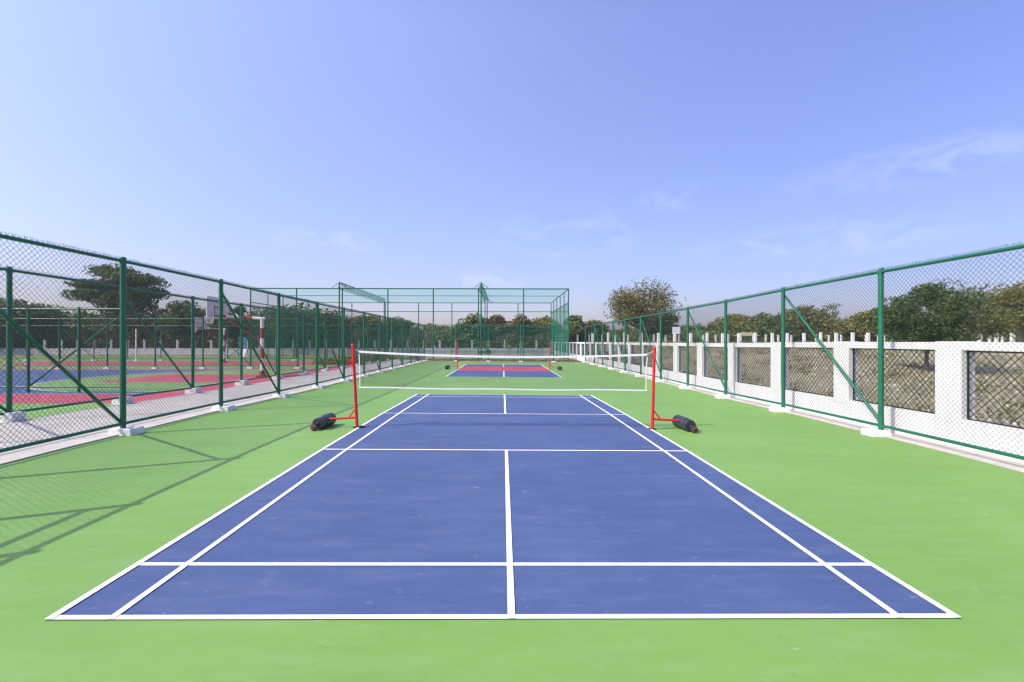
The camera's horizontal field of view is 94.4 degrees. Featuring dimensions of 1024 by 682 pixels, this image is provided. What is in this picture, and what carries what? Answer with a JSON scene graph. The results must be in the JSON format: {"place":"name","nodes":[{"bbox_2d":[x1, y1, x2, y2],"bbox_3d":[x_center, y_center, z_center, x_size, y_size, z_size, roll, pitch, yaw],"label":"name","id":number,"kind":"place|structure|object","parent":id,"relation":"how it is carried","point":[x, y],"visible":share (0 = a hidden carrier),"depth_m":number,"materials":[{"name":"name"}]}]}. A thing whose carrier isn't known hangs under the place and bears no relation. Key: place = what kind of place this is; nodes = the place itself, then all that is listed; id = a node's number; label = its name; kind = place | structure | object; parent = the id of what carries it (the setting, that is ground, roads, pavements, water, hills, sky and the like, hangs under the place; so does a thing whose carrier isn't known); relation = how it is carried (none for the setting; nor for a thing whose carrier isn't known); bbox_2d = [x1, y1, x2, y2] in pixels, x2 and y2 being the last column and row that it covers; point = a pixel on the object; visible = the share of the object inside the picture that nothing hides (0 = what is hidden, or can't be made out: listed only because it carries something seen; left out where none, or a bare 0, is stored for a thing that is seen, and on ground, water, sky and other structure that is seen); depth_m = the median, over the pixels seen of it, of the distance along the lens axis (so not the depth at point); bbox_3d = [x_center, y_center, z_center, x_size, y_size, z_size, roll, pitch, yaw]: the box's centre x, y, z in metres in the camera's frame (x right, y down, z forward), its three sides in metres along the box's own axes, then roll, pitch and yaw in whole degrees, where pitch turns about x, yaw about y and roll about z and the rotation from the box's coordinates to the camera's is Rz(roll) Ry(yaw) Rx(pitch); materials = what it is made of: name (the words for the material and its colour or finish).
{"place":"outdoors","nodes":[
{"label":"outdoors","id":0,"kind":"place"},
{"bbox_2d":[0,359,416,454],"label":"path","id":1,"kind":"structure","parent":0,"point":[65,419],"depth_m":11.50,"materials":[{"name":"concrete"}]},
{"bbox_2d":[0,0,1023,340],"label":"sky","id":2,"kind":"structure","parent":0,"point":[714,150],"materials":[{"name":"blue"}]},
{"bbox_2d":[1,340,1023,465],"bbox_3d":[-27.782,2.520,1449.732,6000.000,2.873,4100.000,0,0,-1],"label":"ground","id":3,"kind":"structure","parent":0,"point":[993,377],"depth_m":21.17,"materials":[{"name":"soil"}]},
{"bbox_2d":[0,297,75,347],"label":"tree","id":4,"kind":"object","parent":3,"relation":"on","point":[15,303],"visible":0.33,"depth_m":71.49,"materials":[{"name":"green plant"}]},
{"bbox_2d":[49,310,115,347],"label":"tree","id":5,"kind":"object","parent":3,"relation":"on","point":[85,323],"visible":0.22,"depth_m":74.82,"materials":[{"name":"green plant"}]},
{"bbox_2d":[58,263,171,346],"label":"tree","id":6,"kind":"object","parent":3,"relation":"on","point":[101,280],"visible":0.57,"depth_m":73.60,"materials":[{"name":"green plant"}]},
{"bbox_2d":[94,307,182,345],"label":"tree","id":7,"kind":"object","parent":3,"relation":"on","point":[135,323],"visible":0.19,"depth_m":74.83,"materials":[{"name":"green plant"}]},
{"bbox_2d":[156,298,216,345],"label":"tree","id":8,"kind":"object","parent":3,"relation":"on","point":[184,312],"visible":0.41,"depth_m":73.90,"materials":[{"name":"green plant"}]},
{"bbox_2d":[0,356,411,418],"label":"ball court surround","id":9,"kind":"object","parent":3,"relation":"on","point":[53,412],"depth_m":32.68,"materials":[{"name":"green paint"}]},
{"bbox_2d":[0,306,119,391],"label":"chain link fence","id":10,"kind":"object","parent":9,"relation":"on","point":[29,385],"visible":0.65,"depth_m":16.66,"materials":[{"name":"green metal"}]},
{"bbox_2d":[135,329,137,360],"bbox_3d":[-34.383,0.366,43.347,0.494,2.970,0.494,0,0,-1],"label":"volleyball post","id":11,"kind":"object","parent":9,"relation":"on","point":[135,345],"visible":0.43,"depth_m":43.33,"materials":[{"name":"white metal"}]},
{"bbox_2d":[0,370,284,393],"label":"basketball court","id":12,"kind":"object","parent":9,"relation":"on","point":[3,380],"visible":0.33,"depth_m":24.20,"materials":[{"name":"blue paint"}]},
{"bbox_2d":[33,370,302,391],"bbox_3d":[-16.768,1.807,23.280,8.250,0.001,13.100,0,0,-1],"label":"three point area","id":13,"kind":"object","parent":12,"relation":"on","point":[133,383],"visible":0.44,"depth_m":20.11,"materials":[{"name":"paint"}]},
{"bbox_2d":[30,372,167,391],"bbox_3d":[-17.466,1.798,22.475,6.732,0.001,13.587,0,0,-15],"label":"three point line","id":14,"kind":"object","parent":13,"relation":"on","point":[76,378],"visible":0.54,"depth_m":17.88,"materials":[{"name":"paint"}]},
{"bbox_2d":[96,374,273,381],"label":"free throw lane","id":15,"kind":"structure","parent":12,"relation":"on","point":[195,376],"depth_m":22.78,"materials":[{"name":"red paint"}]},
{"bbox_2d":[103,369,310,389],"bbox_3d":[-26.763,1.797,22.918,28.250,0.003,14.260,0,0,-1],"label":"ball court line","id":16,"kind":"object","parent":12,"relation":"on","point":[151,369],"visible":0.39,"depth_m":30.07,"materials":[{"name":"paint"}]},
{"bbox_2d":[0,317,300,368],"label":"chain link fence","id":17,"kind":"object","parent":9,"relation":"on","point":[203,350],"visible":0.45,"depth_m":31.16,"materials":[{"name":"green metal"}]},
{"bbox_2d":[0,325,359,360],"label":"chain link fence","id":18,"kind":"object","parent":9,"relation":"on","point":[128,359],"visible":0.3,"depth_m":44.57,"materials":[{"name":"green metal"}]},
{"bbox_2d":[0,266,388,422],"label":"chain link fence","id":19,"kind":"object","parent":9,"relation":"on","point":[9,369],"visible":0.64,"depth_m":14.29,"materials":[{"name":"green metal"}]},
{"bbox_2d":[0,358,401,402],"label":"red border","id":20,"kind":"object","parent":9,"relation":"on","point":[55,397],"visible":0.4,"depth_m":16.92,"materials":[{"name":"paint"}]},
{"bbox_2d":[195,317,225,362],"bbox_3d":[-25.882,-0.088,40.511,2.952,3.851,1.746,0,0,-1],"label":"basketball stand","id":21,"kind":"object","parent":20,"relation":"on","point":[197,327],"visible":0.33,"depth_m":40.46,"materials":[{"name":"white metal"}]},
{"bbox_2d":[206,296,267,377],"bbox_3d":[-13.663,-0.170,23.442,3.036,3.970,1.800,0,0,-1],"label":"basketball stand","id":22,"kind":"object","parent":20,"relation":"on","point":[224,316],"visible":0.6,"depth_m":23.38,"materials":[{"name":"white metal"}]},
{"bbox_2d":[238,335,251,356],"bbox_3d":[-30.735,0.605,54.081,1.235,2.500,2.568,0,0,-11],"label":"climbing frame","id":23,"kind":"object","parent":9,"relation":"on","point":[245,346],"visible":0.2,"depth_m":54.38,"materials":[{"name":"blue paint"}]},
{"bbox_2d":[210,305,258,341],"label":"tree","id":24,"kind":"object","parent":3,"relation":"on","point":[232,330],"visible":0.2,"depth_m":74.40,"materials":[{"name":"green plant"}]},
{"bbox_2d":[0,340,551,354],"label":"post topped wall","id":25,"kind":"structure","parent":3,"relation":"on","point":[514,351],"depth_m":69.78,"materials":[{"name":"white concrete"}]},
{"bbox_2d":[4,327,550,347],"bbox_3d":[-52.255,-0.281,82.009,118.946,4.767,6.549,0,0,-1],"label":"bushes","id":26,"kind":"object","parent":3,"relation":"on","point":[377,347],"depth_m":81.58,"materials":[{"name":"green plant"}]},
{"bbox_2d":[243,302,350,347],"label":"tree","id":27,"kind":"object","parent":3,"relation":"on","point":[301,321],"visible":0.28,"depth_m":71.00,"materials":[{"name":"green plant"}]},
{"bbox_2d":[312,354,398,364],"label":"path side grass","id":28,"kind":"structure","parent":3,"relation":"on","point":[355,360],"depth_m":38.23,"materials":[{"name":"plant"}]},
{"bbox_2d":[340,315,383,347],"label":"tree","id":29,"kind":"object","parent":3,"relation":"on","point":[374,320],"visible":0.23,"depth_m":74.74,"materials":[{"name":"green plant"}]},
{"bbox_2d":[370,316,416,347],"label":"tree","id":30,"kind":"object","parent":3,"relation":"on","point":[395,325],"visible":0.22,"depth_m":75.92,"materials":[{"name":"green plant"}]},
{"bbox_2d":[250,282,568,359],"bbox_3d":[-10.897,-2.067,59.202,33.598,8.235,18.943,0,0,-1],"label":"netted cage","id":31,"kind":"object","parent":3,"relation":"on","point":[560,319],"visible":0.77,"depth_m":52.64,"materials":[{"name":"metal"}]},
{"bbox_2d":[412,323,438,345],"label":"tree","id":32,"kind":"object","parent":3,"relation":"on","point":[429,326],"visible":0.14,"depth_m":79.67,"materials":[{"name":"green plant"}]},
{"bbox_2d":[428,325,466,347],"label":"tree","id":33,"kind":"object","parent":3,"relation":"on","point":[444,335],"visible":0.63,"depth_m":74.06,"materials":[{"name":"green plant"}]},
{"bbox_2d":[454,313,491,345],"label":"tree","id":34,"kind":"object","parent":3,"relation":"on","point":[472,320],"visible":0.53,"depth_m":75.39,"materials":[{"name":"green plant"}]},
{"bbox_2d":[396,358,579,362],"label":"verge grass","id":35,"kind":"structure","parent":3,"relation":"on","point":[509,360],"depth_m":45.83,"materials":[{"name":"plant"}]},
{"bbox_2d":[483,314,508,347],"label":"tree","id":36,"kind":"object","parent":3,"relation":"on","point":[495,320],"visible":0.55,"depth_m":77.63,"materials":[{"name":"green plant"}]},
{"bbox_2d":[0,362,1023,681],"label":"court surround","id":37,"kind":"object","parent":3,"relation":"on","point":[942,528],"visible":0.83,"depth_m":4.04,"materials":[{"name":"green paint"}]},
{"bbox_2d":[310,344,364,430],"bbox_3d":[-3.523,0.922,9.755,0.988,1.730,0.788,0,0,-1],"label":"net stand","id":38,"kind":"object","parent":37,"relation":"on","point":[324,421],"visible":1,"depth_m":9.78,"materials":[{"name":"red metal"}]},
{"bbox_2d":[357,350,652,390],"bbox_3d":[-0.155,0.603,9.868,6.268,0.888,0.008,0,0,-1],"label":"badminton net","id":39,"kind":"object","parent":38,"relation":"attached to","point":[500,371],"visible":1,"depth_m":9.86,"materials":[{"name":"fabric"}]},
{"bbox_2d":[445,342,457,368],"bbox_3d":[-3.998,0.961,31.480,0.881,1.810,0.788,0,0,-1],"label":"net stand","id":40,"kind":"object","parent":37,"relation":"on","point":[448,367],"visible":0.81,"depth_m":31.51,"materials":[{"name":"red metal"}]},
{"bbox_2d":[45,394,946,619],"bbox_3d":[-0.132,1.842,9.853,6.100,0.108,13.400,0,0,-1],"label":"badminton court","id":41,"kind":"object","parent":37,"relation":"on","point":[431,506],"visible":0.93,"depth_m":4.46,"materials":[{"name":"blue paint"}]},
{"bbox_2d":[45,394,960,618],"bbox_3d":[-0.132,1.835,9.853,6.104,0.108,13.400,0,0,-1],"label":"long court line","id":42,"kind":"object","parent":41,"relation":"on","point":[510,597],"visible":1,"depth_m":4.33,"materials":[{"name":"paint"}]},
{"bbox_2d":[53,394,960,618],"bbox_3d":[-0.132,1.838,9.853,6.100,0.108,13.400,0,0,-1],"label":"cross court line","id":43,"kind":"object","parent":41,"relation":"on","point":[517,616],"visible":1,"depth_m":3.21,"materials":[{"name":"paint"}]},
{"bbox_2d":[456,366,549,370],"bbox_3d":[-0.567,1.897,32.493,6.100,0.057,5.000,0,0,-1],"label":"court red band","id":44,"kind":"object","parent":37,"relation":"on","point":[464,368],"visible":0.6,"depth_m":31.98,"materials":[{"name":"paint"}]},
{"bbox_2d":[447,364,559,377],"bbox_3d":[-0.549,1.896,31.543,6.100,0.057,13.600,0,0,-1],"label":"court","id":45,"kind":"object","parent":37,"relation":"on","point":[550,374],"visible":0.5,"depth_m":27.79,"materials":[{"name":"blue paint"}]},
{"bbox_2d":[3,361,1023,472],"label":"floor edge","id":46,"kind":"object","parent":37,"relation":"on","point":[547,362],"visible":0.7,"depth_m":8.55,"materials":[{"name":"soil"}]},
{"bbox_2d":[549,343,561,369],"bbox_3d":[2.881,1.025,31.612,0.881,1.822,0.788,0,0,-1],"label":"net stand","id":47,"kind":"object","parent":37,"relation":"on","point":[549,361],"visible":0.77,"depth_m":31.63,"materials":[{"name":"red metal"}]},
{"bbox_2d":[648,346,697,432],"bbox_3d":[3.308,0.986,9.886,0.881,1.742,0.788,0,0,-1],"label":"net stand","id":48,"kind":"object","parent":37,"relation":"on","point":[684,423],"visible":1,"depth_m":9.90,"materials":[{"name":"red metal"}]},
{"bbox_2d":[0,361,1023,470],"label":"kerb strip","id":49,"kind":"object","parent":3,"relation":"on","point":[21,454],"visible":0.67,"depth_m":8.99,"materials":[{"name":"concrete"}]},
{"bbox_2d":[0,231,426,452],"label":"chain link fence","id":50,"kind":"object","parent":49,"relation":"on","point":[123,429],"visible":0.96,"depth_m":10.11,"materials":[{"name":"green metal"}]},
{"bbox_2d":[454,325,555,362],"bbox_3d":[-0.636,0.244,43.395,9.316,3.489,0.308,0,0,-1],"label":"chain link fence","id":51,"kind":"object","parent":49,"relation":"on","point":[521,350],"visible":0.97,"depth_m":43.40,"materials":[{"name":"green metal"}]},
{"bbox_2d":[0,363,1023,472],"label":"kerb face","id":52,"kind":"object","parent":49,"relation":"on","point":[588,363],"visible":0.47,"depth_m":8.84},
{"bbox_2d":[582,242,1023,459],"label":"chain link fence","id":53,"kind":"object","parent":49,"relation":"on","point":[879,431],"visible":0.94,"depth_m":10.65,"materials":[{"name":"green metal"}]},
{"bbox_2d":[501,313,532,347],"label":"tree","id":54,"kind":"object","parent":3,"relation":"on","point":[513,322],"visible":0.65,"depth_m":75.96,"materials":[{"name":"green plant"}]},
{"bbox_2d":[525,315,550,347],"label":"tree","id":55,"kind":"object","parent":3,"relation":"on","point":[545,321],"visible":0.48,"depth_m":76.36,"materials":[{"name":"green plant"}]},
{"bbox_2d":[569,314,590,341],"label":"tree","id":56,"kind":"object","parent":3,"relation":"on","point":[577,324],"visible":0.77,"depth_m":82.70,"materials":[{"name":"green plant"}]},
{"bbox_2d":[584,319,608,338],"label":"tree","id":57,"kind":"object","parent":3,"relation":"on","point":[592,322],"visible":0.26,"depth_m":86.88,"materials":[{"name":"green plant"}]},
{"bbox_2d":[605,290,646,341],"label":"tree","id":58,"kind":"object","parent":3,"relation":"on","point":[623,310],"visible":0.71,"depth_m":65.07,"materials":[{"name":"green plant"}]},
{"bbox_2d":[602,276,687,341],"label":"tree","id":59,"kind":"object","parent":3,"relation":"on","point":[655,301],"visible":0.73,"depth_m":65.02,"materials":[{"name":"green plant"}]},
{"bbox_2d":[644,312,681,339],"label":"tree","id":60,"kind":"object","parent":3,"relation":"on","point":[666,323],"visible":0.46,"depth_m":66.27,"materials":[{"name":"green plant"}]},
{"bbox_2d":[672,327,679,341],"bbox_3d":[20.956,-0.684,60.481,1.000,2.214,0.132,0,0,-1],"label":"signboard","id":61,"kind":"object","parent":3,"relation":"on","point":[677,329],"visible":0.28,"depth_m":60.42,"materials":[{"name":"white metal"}]},
{"bbox_2d":[666,323,705,337],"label":"tree","id":62,"kind":"object","parent":3,"relation":"on","point":[691,327],"visible":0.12,"depth_m":109.03,"materials":[{"name":"green plant"}]},
{"bbox_2d":[703,321,720,341],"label":"tree","id":63,"kind":"object","parent":3,"relation":"on","point":[708,327],"visible":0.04,"depth_m":99.70,"materials":[{"name":"green plant"}]},
{"bbox_2d":[434,325,1020,346],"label":"woodland","id":64,"kind":"object","parent":3,"relation":"on","point":[760,340],"depth_m":159.08,"materials":[{"name":"green plant"}]},
{"bbox_2d":[711,313,770,340],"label":"tree","id":65,"kind":"object","parent":3,"relation":"on","point":[737,320],"visible":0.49,"depth_m":91.04,"materials":[{"name":"green plant"}]},
{"bbox_2d":[734,332,758,341],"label":"shade shelter","id":66,"kind":"object","parent":3,"relation":"on","point":[744,334],"visible":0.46,"depth_m":78.28,"materials":[{"name":"white concrete"}]},
{"bbox_2d":[749,312,798,341],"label":"tree","id":67,"kind":"object","parent":3,"relation":"on","point":[772,321],"visible":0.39,"depth_m":88.67,"materials":[{"name":"green plant"}]},
{"bbox_2d":[575,334,1015,347],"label":"post topped wall","id":68,"kind":"structure","parent":3,"relation":"on","point":[1002,339],"depth_m":64.69,"materials":[{"name":"white concrete"}]},
{"bbox_2d":[569,341,1023,463],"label":"boundary wall","id":69,"kind":"structure","parent":3,"relation":"on","point":[956,348],"depth_m":10.09,"materials":[{"name":"white concrete"}]},
{"bbox_2d":[591,332,1013,351],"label":"post topped wall","id":70,"kind":"structure","parent":3,"relation":"on","point":[820,338],"depth_m":50.57,"materials":[{"name":"white concrete"}]},
{"bbox_2d":[586,326,1020,342],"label":"hedge","id":71,"kind":"object","parent":3,"relation":"on","point":[718,334],"visible":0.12,"depth_m":87.07,"materials":[{"name":"green plant"}]},
{"bbox_2d":[777,303,832,340],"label":"tree","id":72,"kind":"object","parent":3,"relation":"on","point":[804,315],"visible":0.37,"depth_m":86.74,"materials":[{"name":"green plant"}]},
{"bbox_2d":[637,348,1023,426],"bbox_3d":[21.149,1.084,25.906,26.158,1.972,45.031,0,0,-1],"label":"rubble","id":73,"kind":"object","parent":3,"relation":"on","point":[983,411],"visible":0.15,"depth_m":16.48,"materials":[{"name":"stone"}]},
{"bbox_2d":[819,303,842,319],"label":"tree","id":74,"kind":"object","parent":3,"relation":"on","point":[836,312],"visible":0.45,"depth_m":93.04,"materials":[{"name":"green plant"}]},
{"bbox_2d":[807,317,855,341],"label":"tree","id":75,"kind":"object","parent":3,"relation":"on","point":[837,329],"visible":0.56,"depth_m":83.40,"materials":[{"name":"green plant"}]},
{"bbox_2d":[840,313,871,341],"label":"tree","id":76,"kind":"object","parent":3,"relation":"on","point":[857,338],"visible":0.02,"depth_m":86.41,"materials":[{"name":"green plant"}]},
{"bbox_2d":[848,309,897,341],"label":"tree","id":77,"kind":"object","parent":3,"relation":"on","point":[857,322],"visible":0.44,"depth_m":78.86,"materials":[{"name":"green plant"}]},
{"bbox_2d":[867,277,1009,370],"bbox_3d":[18.232,-0.707,20.825,4.284,4.139,4.455,0,0,-1],"label":"tree","id":78,"kind":"object","parent":3,"relation":"on","point":[946,322],"visible":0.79,"depth_m":20.14,"materials":[{"name":"green plant"}]},
{"bbox_2d":[947,281,1019,341],"bbox_3d":[44.579,-2.577,45.105,6.987,6.262,6.714,0,0,-1],"label":"tree","id":79,"kind":"object","parent":3,"relation":"on","point":[986,333],"visible":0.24,"depth_m":44.30,"materials":[{"name":"green plant"}]},
{"bbox_2d":[983,280,1023,341],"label":"tree","id":80,"kind":"object","parent":3,"relation":"on","point":[1001,295],"visible":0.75,"depth_m":40.84,"materials":[{"name":"green plant"}]}
]}

